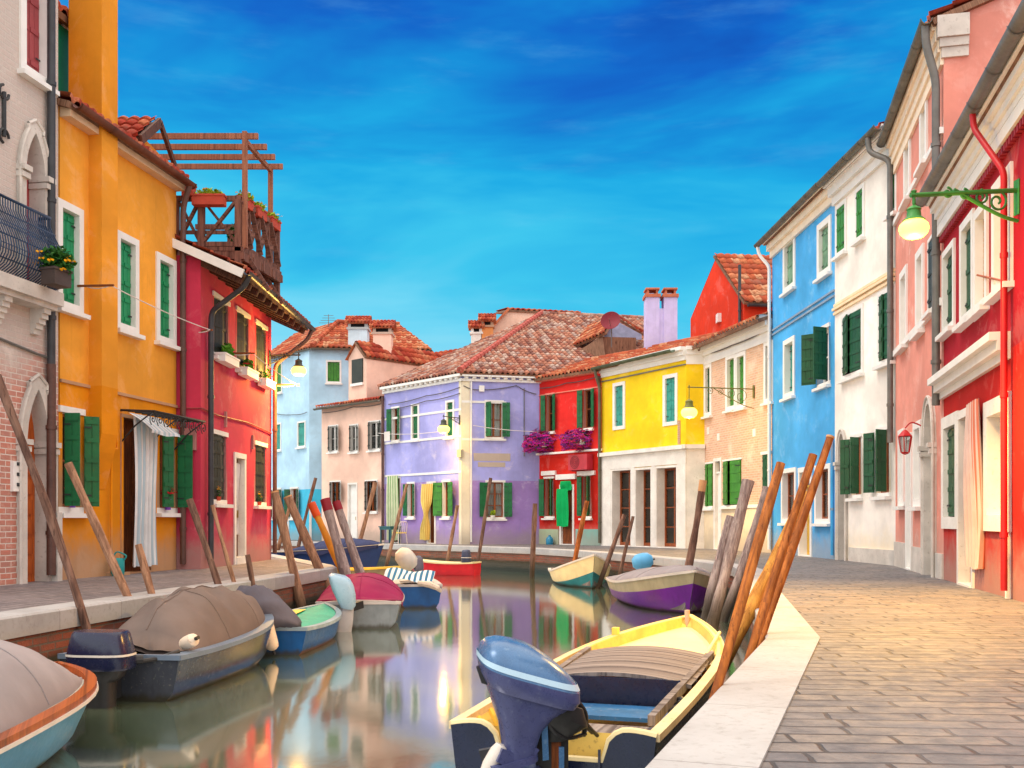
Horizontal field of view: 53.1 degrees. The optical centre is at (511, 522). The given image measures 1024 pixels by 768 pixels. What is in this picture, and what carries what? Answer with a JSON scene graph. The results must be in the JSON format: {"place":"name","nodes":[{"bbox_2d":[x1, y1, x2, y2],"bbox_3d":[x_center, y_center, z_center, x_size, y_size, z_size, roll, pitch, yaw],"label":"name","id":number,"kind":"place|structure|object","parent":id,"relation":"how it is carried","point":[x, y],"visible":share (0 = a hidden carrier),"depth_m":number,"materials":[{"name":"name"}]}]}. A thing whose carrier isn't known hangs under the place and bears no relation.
{"place":"outdoors","nodes":[
{"label":"outdoors","id":0,"kind":"place"},
{"bbox_2d":[0,0,72,585],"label":"brick house","id":1,"kind":"structure","parent":0,"point":[30,303],"depth_m":15.03,"materials":[{"name":"white paint"}]},
{"bbox_2d":[16,118,56,286],"bbox_3d":[-7.176,-4.735,15.248,0.360,2.530,0.778,0,0,10],"label":"balcony door","id":2,"kind":"structure","parent":1,"relation":"in","point":[33,180],"depth_m":15.40,"materials":[{"name":"stone"}]},
{"bbox_2d":[17,0,59,96],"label":"window","id":3,"kind":"structure","parent":1,"relation":"in","point":[32,13],"depth_m":15.38,"materials":[{"name":"white paint"}]},
{"bbox_2d":[16,373,61,583],"bbox_3d":[-7.145,-0.661,15.306,0.360,3.123,0.903,0,0,10],"label":"door","id":4,"kind":"structure","parent":1,"relation":"in","point":[31,520],"depth_m":15.47,"materials":[{"name":"stone"}]},
{"bbox_2d":[32,245,77,288],"bbox_3d":[-6.630,-3.736,14.859,0.615,0.601,0.568,0,0,0],"label":"flower pot","id":5,"kind":"object","parent":1,"relation":"hanging from","point":[56,272],"visible":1,"depth_m":14.78,"materials":[{"name":"grey stone"}]},
{"bbox_2d":[0,557,313,611],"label":"pavement","id":6,"kind":"structure","parent":0,"point":[28,595],"depth_m":14.80,"materials":[{"name":"grey stone"}]},
{"bbox_2d":[56,0,205,579],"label":"yellow house","id":7,"kind":"structure","parent":6,"relation":"on","point":[122,181],"depth_m":17.00,"materials":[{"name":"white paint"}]},
{"bbox_2d":[56,197,90,319],"bbox_3d":[-7.197,-4.140,16.183,0.695,1.757,0.781,0,0,10],"label":"window","id":8,"kind":"structure","parent":7,"relation":"in","point":[69,218],"depth_m":16.30,"materials":[{"name":"white paint"}]},
{"bbox_2d":[58,405,98,517],"bbox_3d":[-7.160,-0.943,16.188,0.980,1.746,0.791,0,0,0],"label":"window","id":9,"kind":"structure","parent":7,"relation":"in","point":[78,433],"depth_m":16.23,"materials":[{"name":"green paint"}]},
{"bbox_2d":[118,230,145,339],"bbox_3d":[-6.915,-4.112,17.829,0.695,1.758,0.821,0,0,10],"label":"window","id":10,"kind":"structure","parent":7,"relation":"in","point":[128,246],"depth_m":17.92,"materials":[{"name":"white paint"}]},
{"bbox_2d":[120,413,152,573],"bbox_3d":[-7.014,-0.484,18.130,0.991,2.769,1.096,0,0,0],"label":"door","id":11,"kind":"structure","parent":7,"relation":"in","point":[127,447],"depth_m":18.03,"materials":[{"name":"brown paint"}]},
{"bbox_2d":[132,417,157,566],"bbox_3d":[-6.493,-0.517,18.120,0.136,2.624,0.810,0,0,9],"label":"door curtain","id":12,"kind":"object","parent":7,"relation":"hanging from","point":[146,443],"depth_m":18.11,"materials":[{"name":"white fabric"}]},
{"bbox_2d":[154,251,180,351],"bbox_3d":[-6.689,-4.109,19.152,0.695,1.710,0.831,0,0,10],"label":"window","id":13,"kind":"structure","parent":7,"relation":"in","point":[165,266],"depth_m":19.20,"materials":[{"name":"white paint"}]},
{"bbox_2d":[156,428,192,516],"bbox_3d":[-6.656,-0.934,19.284,0.956,1.672,0.885,0,0,23],"label":"window","id":14,"kind":"structure","parent":7,"relation":"in","point":[174,467],"depth_m":19.37,"materials":[{"name":"green paint"}]},
{"bbox_2d":[172,233,315,568],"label":"crimson house","id":15,"kind":"structure","parent":0,"point":[238,306],"depth_m":21.16,"materials":[{"name":"red paint"}]},
{"bbox_2d":[149,131,283,304],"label":"roof terrace","id":16,"kind":"structure","parent":15,"relation":"on","point":[266,268],"depth_m":20.43,"materials":[{"name":"brown wood"}]},
{"bbox_2d":[190,187,226,206],"bbox_3d":[-5.860,-6.303,19.796,0.650,0.365,0.368,0,0,0],"label":"planter box","id":17,"kind":"object","parent":16,"relation":"on","point":[207,197],"visible":1,"depth_m":19.71,"materials":[{"name":"ceramic"}]},
{"bbox_2d":[212,291,230,359],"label":"window","id":18,"kind":"structure","parent":15,"relation":"in","point":[221,318],"depth_m":20.72,"materials":[{"name":"brown stone"}]},
{"bbox_2d":[214,429,233,507],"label":"window","id":19,"kind":"structure","parent":15,"relation":"in","point":[220,437],"depth_m":20.73,"materials":[{"name":"brown stone"}]},
{"bbox_2d":[234,452,246,564],"bbox_3d":[-6.271,-0.296,22.153,0.866,2.393,0.860,0,0,0],"label":"door","id":20,"kind":"structure","parent":15,"relation":"in","point":[239,540],"depth_m":22.47,"materials":[{"name":"white stone"}]},
{"bbox_2d":[235,306,250,372],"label":"window","id":21,"kind":"structure","parent":15,"relation":"in","point":[243,319],"depth_m":22.31,"materials":[{"name":"brown stone"}]},
{"bbox_2d":[254,319,267,382],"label":"window","id":22,"kind":"structure","parent":15,"relation":"in","point":[261,330],"depth_m":23.78,"materials":[{"name":"brown wood"}]},
{"bbox_2d":[253,440,271,508],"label":"window","id":23,"kind":"structure","parent":15,"relation":"in","point":[260,448],"depth_m":23.75,"materials":[{"name":"wood"}]},
{"bbox_2d":[38,565,748,767],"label":"water","id":24,"kind":"structure","parent":0,"point":[405,689],"depth_m":10.34,"materials":[{"name":"liquid"}]},
{"bbox_2d":[0,374,91,629],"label":"mooring pole","id":25,"kind":"object","parent":24,"relation":"in","point":[47,508],"visible":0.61,"depth_m":10.70,"materials":[{"name":"brown wood"}]},
{"bbox_2d":[0,640,98,767],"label":"motor boat","id":26,"kind":"object","parent":24,"relation":"on","point":[44,701],"visible":0.99,"depth_m":6.97,"materials":[{"name":"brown wood"}]},
{"bbox_2d":[64,462,131,595],"bbox_3d":[-4.597,0.982,12.295,1.550,3.418,0.128,0,0,0],"label":"mooring pole","id":27,"kind":"object","parent":24,"relation":"in","point":[100,535],"visible":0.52,"depth_m":12.25,"materials":[{"name":"brown wood"}]},
{"bbox_2d":[57,585,273,708],"bbox_3d":[-3.657,1.417,11.659,1.316,1.367,4.309,0,0,6],"label":"motor boat","id":28,"kind":"object","parent":24,"relation":"on","point":[140,655],"visible":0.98,"depth_m":10.56,"materials":[{"name":"brown fabric"}]},
{"bbox_2d":[186,498,221,583],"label":"mooring pole","id":29,"kind":"object","parent":24,"relation":"in","point":[202,537],"visible":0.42,"depth_m":14.68,"materials":[{"name":"brown wood"}]},
{"bbox_2d":[271,490,306,607],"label":"mooring pole","id":30,"kind":"object","parent":24,"relation":"in","point":[298,592],"visible":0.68,"depth_m":17.66,"materials":[{"name":"brown wood"}]},
{"bbox_2d":[237,585,341,654],"bbox_3d":[-3.140,1.406,14.854,1.160,1.188,3.496,0,0,0],"label":"rowing boat","id":31,"kind":"object","parent":24,"relation":"on","point":[300,630],"visible":0.59,"depth_m":13.49,"materials":[{"name":"blue paint"}]},
{"bbox_2d":[283,495,329,588],"bbox_3d":[-3.608,1.089,19.665,1.574,3.245,0.227,0,0,0],"label":"mooring pole","id":32,"kind":"object","parent":24,"relation":"in","point":[307,541],"visible":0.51,"depth_m":19.59,"materials":[{"name":"brown wood"}]},
{"bbox_2d":[271,538,383,566],"bbox_3d":[-5.683,1.219,30.803,4.186,1.501,1.594,0,0,23],"label":"motor boat","id":33,"kind":"object","parent":24,"relation":"on","point":[369,552],"visible":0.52,"depth_m":29.99,"materials":[{"name":"blue paint"}]},
{"bbox_2d":[320,497,350,574],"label":"mooring pole","id":34,"kind":"object","parent":24,"relation":"in","point":[340,553],"visible":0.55,"depth_m":20.16,"materials":[{"name":"grey wood"}]},
{"bbox_2d":[332,500,364,573],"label":"mooring pole","id":35,"kind":"object","parent":24,"relation":"in","point":[350,544],"visible":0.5,"depth_m":20.37,"materials":[{"name":"wood"}]},
{"bbox_2d":[315,572,404,631],"bbox_3d":[-2.660,1.493,18.205,1.494,1.358,4.010,0,0,-6],"label":"motor boat","id":36,"kind":"object","parent":24,"relation":"on","point":[363,600],"visible":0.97,"depth_m":16.84,"materials":[{"name":"pink plastic"}]},
{"bbox_2d":[393,578,442,608],"bbox_3d":[-2.083,1.575,22.257,0.996,0.790,3.527,0,0,-9],"label":"motor boat","id":37,"kind":"object","parent":24,"relation":"on","point":[422,594],"visible":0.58,"depth_m":20.79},
{"bbox_2d":[412,550,480,575],"bbox_3d":[-2.345,1.435,34.098,2.540,1.070,0.936,0,0,18],"label":"motor boat","id":38,"kind":"object","parent":24,"relation":"on","point":[465,566],"visible":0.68,"depth_m":33.55,"materials":[{"name":"red paint"}]},
{"bbox_2d":[548,553,610,588],"bbox_3d":[1.900,1.381,28.444,1.694,1.179,3.693,0,0,0],"label":"motor boat","id":39,"kind":"object","parent":24,"relation":"on","point":[584,572],"visible":0.83,"depth_m":27.18,"materials":[{"name":"beige paint"}]},
{"bbox_2d":[449,610,723,767],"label":"wooden motor boat","id":40,"kind":"object","parent":24,"relation":"on","point":[636,697],"visible":0.99,"depth_m":6.35,"materials":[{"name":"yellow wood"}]},
{"bbox_2d":[606,565,710,613],"bbox_3d":[3.130,1.393,21.149,2.036,1.154,4.303,0,0,0],"label":"motor boat","id":41,"kind":"object","parent":24,"relation":"on","point":[681,589],"visible":0.92,"depth_m":19.77,"materials":[{"name":"purple wood"}]},
{"bbox_2d":[685,480,706,565],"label":"mooring pole","id":42,"kind":"object","parent":24,"relation":"in","point":[690,556],"visible":0.59,"depth_m":22.14,"materials":[{"name":"brown wood"}]},
{"bbox_2d":[700,515,732,618],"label":"mooring pole","id":43,"kind":"object","parent":24,"relation":"in","point":[713,580],"visible":0.55,"depth_m":18.64,"materials":[{"name":"grey wood"}]},
{"bbox_2d":[706,479,754,627],"bbox_3d":[3.494,1.007,17.059,1.200,3.475,0.227,0,0,-16],"label":"mooring pole","id":44,"kind":"object","parent":24,"relation":"in","point":[729,557],"visible":0.69,"depth_m":17.03,"materials":[{"name":"grey wood"}]},
{"bbox_2d":[720,486,768,621],"bbox_3d":[3.942,1.037,18.062,1.360,3.363,0.165,0,0,-14],"label":"mooring pole","id":45,"kind":"object","parent":24,"relation":"in","point":[730,599],"visible":0.56,"depth_m":18.04,"materials":[{"name":"wood"}]},
{"bbox_2d":[708,462,784,699],"bbox_3d":[1.018,1.173,5.521,1.275,3.038,0.073,0,0,-32],"label":"mooring pole","id":46,"kind":"object","parent":24,"relation":"in","point":[750,569],"visible":0.77,"depth_m":5.69,"materials":[{"name":"brown wood"}]},
{"bbox_2d":[727,491,806,670],"bbox_3d":[2.343,1.159,10.588,1.724,2.998,0.154,0,0,-15],"label":"mooring pole","id":47,"kind":"object","parent":24,"relation":"in","point":[755,598],"visible":0.27,"depth_m":10.58,"materials":[{"name":"brown wood"}]},
{"bbox_2d":[744,453,816,660],"bbox_3d":[1.776,1.077,7.719,1.347,3.234,0.084,0,0,-26],"label":"mooring pole","id":48,"kind":"object","parent":24,"relation":"in","point":[765,603],"visible":0.68,"depth_m":7.83,"materials":[{"name":"brown wood"}]},
{"bbox_2d":[757,434,834,646],"bbox_3d":[1.964,0.975,8.155,1.591,3.406,0.086,0,0,-27],"label":"mooring pole","id":49,"kind":"object","parent":24,"relation":"in","point":[802,517],"visible":0.64,"depth_m":8.31,"materials":[{"name":"brown wood"}]},
{"bbox_2d":[59,0,953,359],"label":"sky","id":50,"kind":"structure","parent":0,"point":[446,163],"materials":[{"name":"blue"}]},
{"bbox_2d":[468,307,580,342],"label":"pink house","id":51,"kind":"structure","parent":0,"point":[484,325],"depth_m":54.95,"materials":[{"name":"red tile"}]},
{"bbox_2d":[271,539,1023,767],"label":"pavement","id":52,"kind":"structure","parent":0,"point":[905,668],"depth_m":6.17,"materials":[{"name":"beige stone"}]},
{"bbox_2d":[271,314,431,539],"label":"cyan house","id":53,"kind":"structure","parent":52,"relation":"on","point":[324,350],"depth_m":51.56,"materials":[{"name":"paint"}]},
{"bbox_2d":[313,319,446,541],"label":"blush pink house","id":54,"kind":"structure","parent":52,"relation":"on","point":[351,455],"depth_m":47.75,"materials":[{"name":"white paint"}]},
{"bbox_2d":[347,483,357,538],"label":"door","id":55,"kind":"structure","parent":54,"relation":"in","point":[352,488],"depth_m":47.79,"materials":[{"name":"white wood"}]},
{"bbox_2d":[377,310,643,543],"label":"lilac house","id":56,"kind":"structure","parent":52,"relation":"on","point":[463,462],"depth_m":42.47,"materials":[{"name":"purple paint"}]},
{"bbox_2d":[386,476,398,540],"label":"door curtain","id":57,"kind":"object","parent":56,"relation":"hanging from","point":[392,504],"depth_m":45.01,"materials":[{"name":"green fabric"}]},
{"bbox_2d":[433,480,452,519],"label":"window","id":58,"kind":"structure","parent":56,"relation":"in","point":[442,491],"depth_m":42.45,"materials":[{"name":"white paint"}]},
{"bbox_2d":[480,480,511,520],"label":"window","id":59,"kind":"structure","parent":56,"relation":"in","point":[500,499],"depth_m":41.80,"materials":[{"name":"white paint"}]},
{"bbox_2d":[483,400,509,440],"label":"window","id":60,"kind":"structure","parent":56,"relation":"in","point":[497,416],"depth_m":41.78,"materials":[{"name":"white paint"}]},
{"bbox_2d":[532,347,649,545],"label":"scarlet house","id":61,"kind":"structure","parent":52,"relation":"on","point":[563,408],"depth_m":40.89,"materials":[{"name":"red paint"}]},
{"bbox_2d":[521,429,555,454],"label":"flower basket","id":62,"kind":"object","parent":61,"relation":"hanging from","point":[537,442],"visible":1,"depth_m":41.45,"materials":[{"name":"pink plant"}]},
{"bbox_2d":[539,476,555,519],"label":"window","id":63,"kind":"structure","parent":61,"relation":"in","point":[547,484],"depth_m":41.91,"materials":[{"name":"white paint"}]},
{"bbox_2d":[555,427,592,451],"bbox_3d":[2.529,-3.217,39.941,1.735,0.985,1.000,0,0,0],"label":"flower basket","id":64,"kind":"object","parent":61,"relation":"hanging from","point":[577,439],"visible":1,"depth_m":39.75,"materials":[{"name":"pink plant"}]},
{"bbox_2d":[577,475,592,519],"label":"window","id":65,"kind":"structure","parent":61,"relation":"in","point":[584,483],"depth_m":40.18,"materials":[{"name":"white paint"}]},
{"bbox_2d":[577,388,593,430],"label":"window","id":66,"kind":"structure","parent":61,"relation":"in","point":[588,394],"depth_m":40.18,"materials":[{"name":"white paint"}]},
{"bbox_2d":[590,288,718,548],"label":"lemon yellow house","id":67,"kind":"structure","parent":52,"relation":"on","point":[651,465],"depth_m":37.06,"materials":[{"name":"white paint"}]},
{"bbox_2d":[612,381,624,429],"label":"window","id":68,"kind":"structure","parent":67,"relation":"in","point":[618,389],"depth_m":38.48,"materials":[{"name":"white paint"}]},
{"bbox_2d":[611,468,630,546],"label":"door","id":69,"kind":"structure","parent":67,"relation":"in","point":[620,478],"depth_m":38.88,"materials":[{"name":"white stone"}]},
{"bbox_2d":[634,467,650,546],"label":"door","id":70,"kind":"structure","parent":67,"relation":"in","point":[642,476],"depth_m":37.57,"materials":[{"name":"white stone"}]},
{"bbox_2d":[655,465,676,547],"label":"door","id":71,"kind":"structure","parent":67,"relation":"in","point":[665,476],"depth_m":36.49,"materials":[{"name":"white stone"}]},
{"bbox_2d":[663,373,677,425],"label":"window","id":72,"kind":"structure","parent":67,"relation":"in","point":[670,381],"depth_m":35.78,"materials":[{"name":"white paint"}]},
{"bbox_2d":[689,311,773,552],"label":"pale brick house","id":73,"kind":"structure","parent":52,"relation":"on","point":[736,443],"depth_m":32.41,"materials":[{"name":"beige brick"}]},
{"bbox_2d":[713,457,721,548],"bbox_3d":[7.151,-0.613,33.883,0.879,3.025,0.677,0,0,0],"label":"door","id":74,"kind":"structure","parent":73,"relation":"in","point":[717,462],"depth_m":34.06,"materials":[{"name":"white wood"}]},
{"bbox_2d":[722,354,734,413],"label":"window","id":75,"kind":"structure","parent":73,"relation":"in","point":[730,360],"depth_m":33.11,"materials":[{"name":"white paint"}]},
{"bbox_2d":[719,457,741,508],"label":"window","id":76,"kind":"structure","parent":73,"relation":"in","point":[732,468],"depth_m":32.62,"materials":[{"name":"white paint"}]},
{"bbox_2d":[732,350,746,411],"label":"window","id":77,"kind":"structure","parent":73,"relation":"in","point":[740,358],"depth_m":32.31,"materials":[{"name":"white paint"}]},
{"bbox_2d":[915,0,1023,601],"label":"red house","id":78,"kind":"structure","parent":52,"relation":"on","point":[980,335],"depth_m":13.00,"materials":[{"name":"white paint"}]},
{"bbox_2d":[935,238,955,341],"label":"window","id":79,"kind":"structure","parent":78,"relation":"in","point":[948,257],"depth_m":15.77,"materials":[{"name":"white paint"}]},
{"bbox_2d":[941,410,959,528],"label":"window","id":80,"kind":"structure","parent":78,"relation":"in","point":[948,423],"depth_m":15.77,"materials":[{"name":"white stone"}]},
{"bbox_2d":[898,178,1019,239],"bbox_3d":[5.078,-3.555,11.566,1.420,0.716,0.326,0,0,-2],"label":"wall lamp","id":81,"kind":"object","parent":78,"relation":"attached to","point":[914,224],"visible":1,"depth_m":11.59,"materials":[{"name":"green metal"}]},
{"bbox_2d":[952,208,974,332],"bbox_3d":[6.597,-3.506,14.295,0.675,1.531,0.982,0,0,13],"label":"window","id":82,"kind":"structure","parent":78,"relation":"in","point":[966,227],"depth_m":14.57,"materials":[{"name":"white paint"}]},
{"bbox_2d":[956,408,974,587],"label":"door","id":83,"kind":"structure","parent":78,"relation":"in","point":[965,575],"depth_m":14.85,"materials":[{"name":"white stone"}]},
{"bbox_2d":[963,398,984,569],"bbox_3d":[6.200,-0.491,13.708,0.135,2.251,0.840,0,0,12],"label":"door curtain","id":84,"kind":"object","parent":78,"relation":"hanging from","point":[974,533],"depth_m":13.60,"materials":[{"name":"beige fabric"}]},
{"bbox_2d":[965,196,989,321],"bbox_3d":[6.418,-3.454,13.458,0.695,1.458,0.885,0,0,13],"label":"window","id":85,"kind":"structure","parent":78,"relation":"in","point":[980,216],"depth_m":13.76,"materials":[{"name":"white paint"}]},
{"bbox_2d":[983,391,1011,531],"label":"window","id":86,"kind":"structure","parent":78,"relation":"in","point":[991,408],"depth_m":13.09,"materials":[{"name":"white stone"}]},
{"bbox_2d":[982,161,1014,305],"bbox_3d":[6.168,-3.476,12.353,0.695,1.474,1.048,0,0,13],"label":"window","id":87,"kind":"structure","parent":78,"relation":"in","point":[994,295],"depth_m":12.59,"materials":[{"name":"white paint"}]},
{"bbox_2d":[691,253,771,336],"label":"vermilion house","id":88,"kind":"structure","parent":0,"point":[735,290],"depth_m":41.85,"materials":[{"name":"paint"}]},
{"bbox_2d":[754,184,834,558],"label":"blue house","id":89,"kind":"structure","parent":0,"point":[797,238],"depth_m":27.12,"materials":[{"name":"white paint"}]},
{"bbox_2d":[777,467,796,525],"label":"window","id":90,"kind":"structure","parent":89,"relation":"in","point":[789,477],"depth_m":29.00,"materials":[{"name":"white paint"}]},
{"bbox_2d":[779,237,795,297],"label":"window","id":91,"kind":"structure","parent":89,"relation":"in","point":[789,251],"depth_m":28.53,"materials":[{"name":"white paint"}]},
{"bbox_2d":[779,335,795,401],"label":"window","id":92,"kind":"structure","parent":89,"relation":"in","point":[788,344],"depth_m":28.78,"materials":[{"name":"white paint"}]},
{"bbox_2d":[801,322,830,391],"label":"window","id":93,"kind":"structure","parent":89,"relation":"in","point":[815,347],"depth_m":25.30,"materials":[{"name":"white paint"}]},
{"bbox_2d":[810,463,829,525],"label":"window","id":94,"kind":"structure","parent":89,"relation":"in","point":[821,499],"depth_m":26.08,"materials":[{"name":"white paint"}]},
{"bbox_2d":[812,214,831,283],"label":"window","id":95,"kind":"structure","parent":89,"relation":"in","point":[824,228],"depth_m":25.63,"materials":[{"name":"white paint"}]},
{"bbox_2d":[815,121,896,565],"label":"white house","id":96,"kind":"structure","parent":0,"point":[857,179],"depth_m":22.78,"materials":[{"name":"paint"}]},
{"bbox_2d":[831,198,847,261],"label":"window","id":97,"kind":"structure","parent":96,"relation":"in","point":[841,250],"depth_m":24.26,"materials":[{"name":"white paint"}]},
{"bbox_2d":[836,303,864,383],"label":"window","id":98,"kind":"structure","parent":96,"relation":"in","point":[852,321],"depth_m":23.46,"materials":[{"name":"white paint"}]},
{"bbox_2d":[840,433,862,501],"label":"window","id":99,"kind":"structure","parent":96,"relation":"in","point":[850,449],"depth_m":23.33,"materials":[{"name":"white paint"}]},
{"bbox_2d":[850,182,865,246],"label":"window","id":100,"kind":"structure","parent":96,"relation":"in","point":[859,193],"depth_m":23.11,"materials":[{"name":"white paint"}]},
{"bbox_2d":[863,426,891,499],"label":"window","id":101,"kind":"structure","parent":96,"relation":"in","point":[883,449],"depth_m":21.67,"materials":[{"name":"white paint"}]},
{"bbox_2d":[872,284,895,370],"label":"window","id":102,"kind":"structure","parent":96,"relation":"in","point":[882,295],"depth_m":21.68,"materials":[{"name":"white paint"}]},
{"bbox_2d":[876,0,1020,578],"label":"salmon house","id":103,"kind":"structure","parent":0,"point":[955,43],"depth_m":17.55,"materials":[{"name":"pink paint"}]},
{"bbox_2d":[892,428,904,509],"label":"window","id":104,"kind":"structure","parent":103,"relation":"in","point":[900,457],"depth_m":20.55,"materials":[{"name":"white paint"}]},
{"bbox_2d":[894,264,907,354],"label":"window","id":105,"kind":"structure","parent":103,"relation":"in","point":[903,276],"depth_m":20.33,"materials":[{"name":"white paint"}]},
{"bbox_2d":[905,432,912,569],"bbox_3d":[7.893,-0.388,19.374,0.954,2.576,0.799,0,0,0],"label":"door","id":106,"kind":"structure","parent":103,"relation":"in","point":[908,457],"depth_m":19.64,"materials":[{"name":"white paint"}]},
{"bbox_2d":[907,419,920,510],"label":"window","id":107,"kind":"structure","parent":103,"relation":"in","point":[916,429],"depth_m":18.72,"materials":[{"name":"white paint"}]},
{"bbox_2d":[909,242,924,340],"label":"window","id":108,"kind":"structure","parent":103,"relation":"in","point":[920,254],"depth_m":18.32,"materials":[{"name":"white paint"}]},
{"bbox_2d":[913,100,927,177],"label":"window","id":109,"kind":"structure","parent":103,"relation":"in","point":[923,117],"depth_m":18.00,"materials":[{"name":"white paint"}]},
{"label":"ground","id":110,"kind":"structure","parent":0,"visible":0},
{"bbox_2d":[4,580,324,661],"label":"quay wall","id":111,"kind":"structure","parent":110,"relation":"on","point":[50,645],"depth_m":10.68,"materials":[{"name":"brick"}]},
{"bbox_2d":[0,554,336,639],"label":"kerb stone","id":112,"kind":"object","parent":111,"relation":"on","point":[16,623],"visible":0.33,"depth_m":11.44,"materials":[{"name":"white stone"}]},
{"bbox_2d":[271,545,753,640],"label":"quay wall","id":113,"kind":"structure","parent":110,"relation":"on","point":[513,562],"depth_m":36.33,"materials":[{"name":"brick"}]},
{"bbox_2d":[271,541,819,767],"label":"kerb stone","id":114,"kind":"object","parent":113,"relation":"on","point":[735,720],"visible":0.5,"depth_m":5.28,"materials":[{"name":"white stone"}]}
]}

